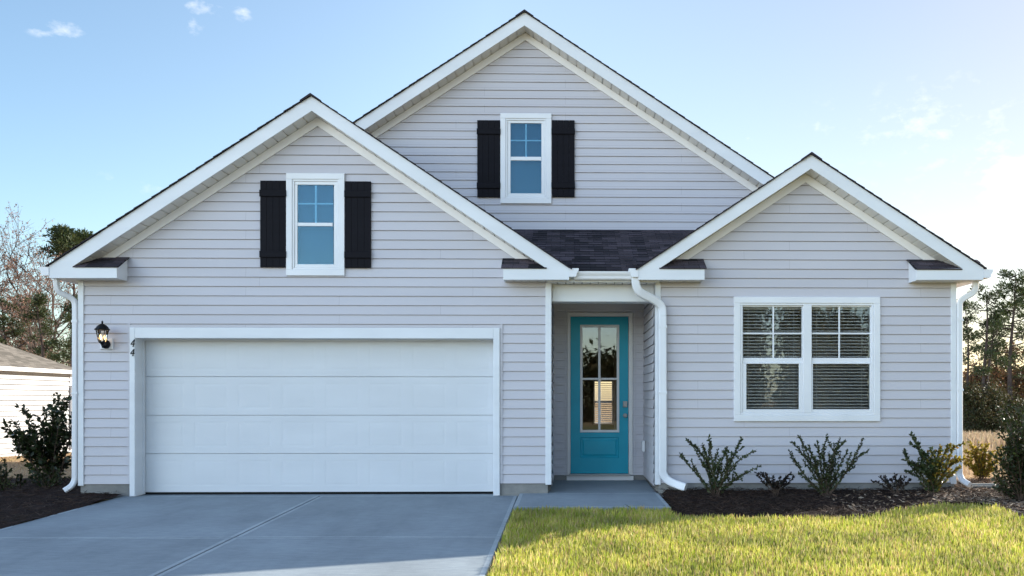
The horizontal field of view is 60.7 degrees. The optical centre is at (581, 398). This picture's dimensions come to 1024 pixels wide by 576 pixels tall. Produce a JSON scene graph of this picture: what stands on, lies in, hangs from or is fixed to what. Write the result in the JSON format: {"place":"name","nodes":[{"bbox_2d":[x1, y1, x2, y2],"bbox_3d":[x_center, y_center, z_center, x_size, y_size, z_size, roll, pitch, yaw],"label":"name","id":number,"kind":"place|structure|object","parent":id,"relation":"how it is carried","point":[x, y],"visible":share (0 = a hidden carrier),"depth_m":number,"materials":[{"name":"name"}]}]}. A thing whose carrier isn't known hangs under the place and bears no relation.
{"place":"outdoors","nodes":[
{"label":"outdoors","id":0,"kind":"place"},
{"bbox_2d":[0,454,71,477],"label":"dry grass","id":1,"kind":"structure","parent":0,"point":[23,465],"depth_m":18.66,"materials":[{"name":"brown plant"}]},
{"bbox_2d":[0,494,517,575],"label":"driveway","id":2,"kind":"structure","parent":0,"point":[399,515],"depth_m":8.91,"materials":[{"name":"concrete"}]},
{"bbox_2d":[0,493,669,575],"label":"driveway edging","id":3,"kind":"object","parent":2,"relation":"on","point":[490,555],"visible":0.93,"depth_m":8.90,"materials":[{"name":"concrete"}]},
{"bbox_2d":[0,403,1006,573],"bbox_3d":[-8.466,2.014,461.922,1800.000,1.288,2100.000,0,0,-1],"label":"ground","id":4,"kind":"structure","parent":0,"point":[68,470],"depth_m":18.27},
{"bbox_2d":[0,295,35,351],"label":"pine tree","id":5,"kind":"object","parent":4,"relation":"on","point":[4,318],"visible":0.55,"depth_m":45.47,"materials":[{"name":"green plant"}]},
{"bbox_2d":[1,316,58,352],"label":"deciduous tree","id":6,"kind":"object","parent":4,"relation":"on","point":[19,335],"visible":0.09,"depth_m":63.44,"materials":[{"name":"brown plant"}]},
{"bbox_2d":[12,294,53,348],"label":"pine tree","id":7,"kind":"object","parent":4,"relation":"on","point":[25,316],"visible":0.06,"depth_m":65.00,"materials":[{"name":"green plant"}]},
{"bbox_2d":[0,263,70,365],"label":"deciduous tree","id":8,"kind":"object","parent":4,"relation":"on","point":[21,306],"visible":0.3,"depth_m":46.06,"materials":[{"name":"brown plant"}]},
{"bbox_2d":[0,296,70,363],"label":"deciduous tree","id":9,"kind":"object","parent":4,"relation":"on","point":[9,343],"visible":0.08,"depth_m":60.09,"materials":[{"name":"brown plant"}]},
{"bbox_2d":[0,343,71,456],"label":"neighbour house","id":10,"kind":"structure","parent":4,"relation":"on","point":[33,383],"depth_m":25.52,"materials":[{"name":"white"}]},
{"bbox_2d":[0,247,72,348],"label":"deciduous tree","id":11,"kind":"object","parent":4,"relation":"on","point":[10,291],"visible":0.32,"depth_m":51.37,"materials":[{"name":"brown plant"}]},
{"bbox_2d":[2,324,70,364],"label":"deciduous tree","id":12,"kind":"object","parent":4,"relation":"on","point":[36,337],"visible":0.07,"depth_m":62.92,"materials":[{"name":"brown plant"}]},
{"bbox_2d":[0,202,77,358],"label":"deciduous tree","id":13,"kind":"object","parent":4,"relation":"on","point":[15,260],"visible":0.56,"depth_m":49.52,"materials":[{"name":"brown plant"}]},
{"bbox_2d":[0,241,77,351],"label":"deciduous tree","id":14,"kind":"object","parent":4,"relation":"on","point":[56,320],"visible":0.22,"depth_m":49.86,"materials":[{"name":"brown plant"}]},
{"bbox_2d":[15,291,69,365],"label":"pine tree","id":15,"kind":"object","parent":4,"relation":"on","point":[39,311],"visible":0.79,"depth_m":44.56,"materials":[{"name":"green plant"}]},
{"bbox_2d":[47,294,77,366],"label":"pine tree","id":16,"kind":"object","parent":4,"relation":"on","point":[63,353],"visible":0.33,"depth_m":43.31,"materials":[{"name":"green plant"}]},
{"bbox_2d":[34,223,92,366],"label":"pine tree","id":17,"kind":"object","parent":4,"relation":"on","point":[62,237],"visible":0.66,"depth_m":50.75,"materials":[{"name":"green plant"}]},
{"bbox_2d":[39,9,992,498],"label":"house","id":18,"kind":"structure","parent":4,"relation":"on","point":[493,259],"depth_m":12.06,"materials":[{"name":"plastic"}]},
{"bbox_2d":[94,321,113,349],"bbox_3d":[-6.449,-0.863,11.739,0.208,0.380,0.265,0,0,-1],"label":"wall lantern","id":19,"kind":"object","parent":18,"relation":"attached to","point":[106,342],"depth_m":11.72,"materials":[{"name":"black metal"}]},
{"bbox_2d":[286,173,344,275],"bbox_3d":[-3.637,-2.386,11.965,0.794,1.400,0.150,0,0,-1],"label":"window","id":20,"kind":"structure","parent":18,"relation":"in","point":[315,202],"depth_m":11.92,"materials":[{"name":"white plastic"}]},
{"bbox_2d":[145,341,492,493],"bbox_3d":[-3.647,0.247,12.185,4.870,2.156,0.060,0,0,-1],"label":"garage door","id":21,"kind":"structure","parent":18,"relation":"in","point":[222,417],"depth_m":12.16,"materials":[{"name":"metal"}]},
{"bbox_2d":[500,113,551,203],"bbox_3d":[-0.870,-3.772,13.716,0.800,1.414,0.150,0,0,-1],"label":"window","id":22,"kind":"structure","parent":18,"relation":"in","point":[525,138],"depth_m":13.67,"materials":[{"name":"white plastic"}]},
{"bbox_2d":[571,317,627,472],"bbox_3d":[0.286,-0.059,13.720,0.908,2.469,0.125,0,0,-1],"label":"front door","id":23,"kind":"structure","parent":18,"relation":"in","point":[592,451],"depth_m":13.74,"materials":[{"name":"teal paint"}]},
{"bbox_2d":[593,380,613,424],"bbox_3d":[0.618,0.090,24.395,0.571,1.262,0.200,0,0,-1],"label":"window","id":24,"kind":"structure","parent":18,"relation":"in","point":[594,401],"depth_m":24.33,"materials":[{"name":"white plastic"}]},
{"bbox_2d":[641,440,644,451],"bbox_3d":[0.954,0.726,13.450,0.038,0.165,0.140,0,0,-1],"label":"outlet cover","id":25,"kind":"object","parent":18,"relation":"attached to","point":[643,445],"visible":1,"depth_m":13.38,"materials":[{"name":"white plastic"}]},
{"bbox_2d":[734,297,879,420],"bbox_3d":[3.120,-0.550,12.102,2.029,1.720,0.175,0,0,-1],"label":"window","id":26,"kind":"structure","parent":18,"relation":"in","point":[805,411],"depth_m":12.04,"materials":[{"name":"white plastic"}]},
{"bbox_2d":[964,361,982,380],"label":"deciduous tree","id":27,"kind":"object","parent":4,"relation":"on","point":[970,369],"visible":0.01,"depth_m":75.71,"materials":[{"name":"brown plant"}]},
{"bbox_2d":[957,298,998,404],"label":"pine tree","id":28,"kind":"object","parent":4,"relation":"on","point":[967,330],"visible":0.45,"depth_m":60.53,"materials":[{"name":"green plant"}]},
{"bbox_2d":[963,378,1001,432],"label":"evergreen bush","id":29,"kind":"object","parent":4,"relation":"on","point":[972,417],"visible":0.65,"depth_m":55.02,"materials":[{"name":"green plant"}]},
{"bbox_2d":[963,363,1007,424],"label":"thicket","id":30,"kind":"object","parent":4,"relation":"on","point":[971,379],"visible":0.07,"depth_m":62.09,"materials":[{"name":"green plant"}]},
{"bbox_2d":[963,280,1014,430],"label":"pine tree","id":31,"kind":"object","parent":4,"relation":"on","point":[987,324],"visible":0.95,"depth_m":56.36,"materials":[{"name":"green plant"}]},
{"bbox_2d":[974,374,1018,431],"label":"evergreen bush","id":32,"kind":"object","parent":4,"relation":"on","point":[998,399],"visible":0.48,"depth_m":55.96,"materials":[{"name":"green plant"}]},
{"bbox_2d":[969,351,1023,403],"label":"deciduous tree","id":33,"kind":"object","parent":4,"relation":"on","point":[1017,379],"visible":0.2,"depth_m":71.43,"materials":[{"name":"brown plant"}]},
{"bbox_2d":[983,268,1023,411],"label":"pine tree","id":34,"kind":"object","parent":4,"relation":"on","point":[1015,290],"visible":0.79,"depth_m":58.52,"materials":[{"name":"green plant"}]},
{"bbox_2d":[987,316,1023,408],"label":"pine tree","id":35,"kind":"object","parent":4,"relation":"on","point":[1003,334],"visible":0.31,"depth_m":70.31,"materials":[{"name":"green plant"}]},
{"bbox_2d":[993,381,1023,428],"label":"evergreen bush","id":36,"kind":"object","parent":4,"relation":"on","point":[1018,397],"visible":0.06,"depth_m":58.35,"materials":[{"name":"green plant"}]},
{"bbox_2d":[997,342,1023,400],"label":"deciduous tree","id":37,"kind":"object","parent":4,"relation":"on","point":[1015,361],"visible":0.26,"depth_m":76.13,"materials":[{"name":"brown plant"}]},
{"bbox_2d":[1001,370,1023,420],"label":"woods","id":38,"kind":"object","parent":4,"relation":"on","point":[1017,387],"depth_m":75.56,"materials":[{"name":"green plant"}]},
{"bbox_2d":[1003,396,1023,427],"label":"evergreen bush","id":39,"kind":"object","parent":4,"relation":"on","point":[1021,404],"visible":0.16,"depth_m":55.67,"materials":[{"name":"green plant"}]},
{"bbox_2d":[1003,290,1023,371],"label":"pine tree","id":40,"kind":"object","parent":4,"relation":"on","point":[1014,355],"visible":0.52,"depth_m":63.05,"materials":[{"name":"green plant"}]},
{"bbox_2d":[0,0,1023,399],"label":"sky","id":41,"kind":"structure","parent":0,"point":[105,105],"materials":[{"name":"blue"}]},
{"bbox_2d":[513,480,670,510],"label":"porch walkway","id":42,"kind":"structure","parent":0,"point":[532,501],"depth_m":11.62,"materials":[{"name":"concrete"}]},
{"bbox_2d":[487,500,1023,575],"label":"grass","id":43,"kind":"structure","parent":0,"point":[955,539],"depth_m":8.26,"materials":[{"name":"green plant"}]},
{"bbox_2d":[957,447,1005,478],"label":"dry grass","id":44,"kind":"structure","parent":0,"point":[965,470],"depth_m":16.17,"materials":[{"name":"beige plant"}]},
{"bbox_2d":[963,429,1019,448],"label":"dry grass","id":45,"kind":"structure","parent":0,"point":[982,437],"depth_m":33.26,"materials":[{"name":"beige plant"}]},
{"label":"lawn","id":46,"kind":"structure","parent":0,"visible":0},
{"bbox_2d":[662,481,1023,519],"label":"mulch bed","id":47,"kind":"object","parent":46,"relation":"on","point":[692,499],"visible":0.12,"depth_m":11.09,"materials":[{"name":"brown wood"}]},
{"bbox_2d":[679,434,761,496],"bbox_3d":[1.826,0.872,11.455,1.106,0.838,0.402,0,0,-1],"label":"shrub","id":48,"kind":"object","parent":47,"relation":"on","point":[716,486],"visible":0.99,"depth_m":11.46,"materials":[{"name":"green plant"}]},
{"bbox_2d":[754,471,794,495],"bbox_3d":[2.578,1.119,11.544,0.567,0.343,0.333,0,0,-1],"label":"shrub","id":49,"kind":"object","parent":47,"relation":"on","point":[775,485],"visible":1,"depth_m":11.56,"materials":[{"name":"green plant"}]},
{"bbox_2d":[539,476,1023,518],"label":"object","id":50,"kind":"object","parent":47,"relation":"on","point":[804,506],"visible":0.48,"depth_m":11.10,"materials":[{"name":"brown soil"}]},
{"bbox_2d":[788,434,868,496],"bbox_3d":[3.250,0.878,11.540,1.087,0.844,0.467,0,0,-1],"label":"shrub","id":51,"kind":"object","parent":47,"relation":"on","point":[826,484],"visible":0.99,"depth_m":11.50,"materials":[{"name":"green plant"}]},
{"bbox_2d":[870,473,912,495],"bbox_3d":[4.128,1.139,11.627,0.483,0.318,0.312,0,0,-1],"label":"shrub","id":52,"kind":"object","parent":47,"relation":"on","point":[900,483],"visible":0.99,"depth_m":11.65,"materials":[{"name":"green plant"}]},
{"bbox_2d":[819,477,1023,517],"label":"debris","id":53,"kind":"object","parent":47,"relation":"on","point":[992,498],"visible":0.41,"depth_m":11.30,"materials":[{"name":"brown plant"}]},
{"bbox_2d":[901,431,966,495],"bbox_3d":[4.614,0.859,11.556,0.860,0.868,0.447,0,0,-1],"label":"shrub","id":54,"kind":"object","parent":47,"relation":"on","point":[931,468],"visible":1,"depth_m":11.51,"materials":[{"name":"green plant"}]},
{"bbox_2d":[963,440,1001,480],"bbox_3d":[6.269,0.955,13.515,0.663,0.675,0.376,0,0,-1],"label":"shrub","id":55,"kind":"object","parent":47,"relation":"on","point":[980,469],"visible":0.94,"depth_m":13.47,"materials":[{"name":"green plant"}]},
{"bbox_2d":[970,483,995,488],"bbox_3d":[5.847,1.276,12.661,0.420,0.075,0.260,0,0,-1],"label":"splash block","id":56,"kind":"object","parent":47,"relation":"on","point":[987,485],"depth_m":12.72,"materials":[{"name":"concrete"}]},
{"bbox_2d":[987,401,1023,501],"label":"shrub","id":57,"kind":"object","parent":47,"relation":"on","point":[1011,465],"visible":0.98,"depth_m":11.26,"materials":[{"name":"green plant"}]},
{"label":"side lawn","id":58,"kind":"structure","parent":0,"visible":0},
{"bbox_2d":[0,478,120,528],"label":"mulch bed side","id":59,"kind":"object","parent":58,"relation":"on","point":[20,511],"visible":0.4,"depth_m":11.25,"materials":[{"name":"brown wood"}]},
{"bbox_2d":[0,457,16,489],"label":"shrub","id":60,"kind":"object","parent":59,"relation":"on","point":[5,475],"visible":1,"depth_m":12.12,"materials":[{"name":"green plant"}]},
{"bbox_2d":[14,473,26,488],"bbox_3d":[-7.943,1.161,12.328,0.134,0.235,0.240,0,0,-1],"label":"shrub","id":61,"kind":"object","parent":59,"relation":"on","point":[20,477],"visible":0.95,"depth_m":12.31,"materials":[{"name":"green plant"}]},
{"bbox_2d":[0,392,71,483],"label":"shrub","id":62,"kind":"object","parent":59,"relation":"on","point":[29,445],"visible":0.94,"depth_m":12.98,"materials":[{"name":"green plant"}]},
{"bbox_2d":[28,468,70,489],"bbox_3d":[-7.592,1.129,12.360,0.574,0.316,0.295,0,0,-7],"label":"shrub","id":63,"kind":"object","parent":59,"relation":"on","point":[54,479],"visible":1,"depth_m":12.34,"materials":[{"name":"green plant"}]},
{"bbox_2d":[0,477,118,526],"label":"pine straw","id":64,"kind":"object","parent":59,"relation":"on","point":[37,493],"visible":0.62,"depth_m":11.44,"materials":[{"name":"brown plant"}]}
]}

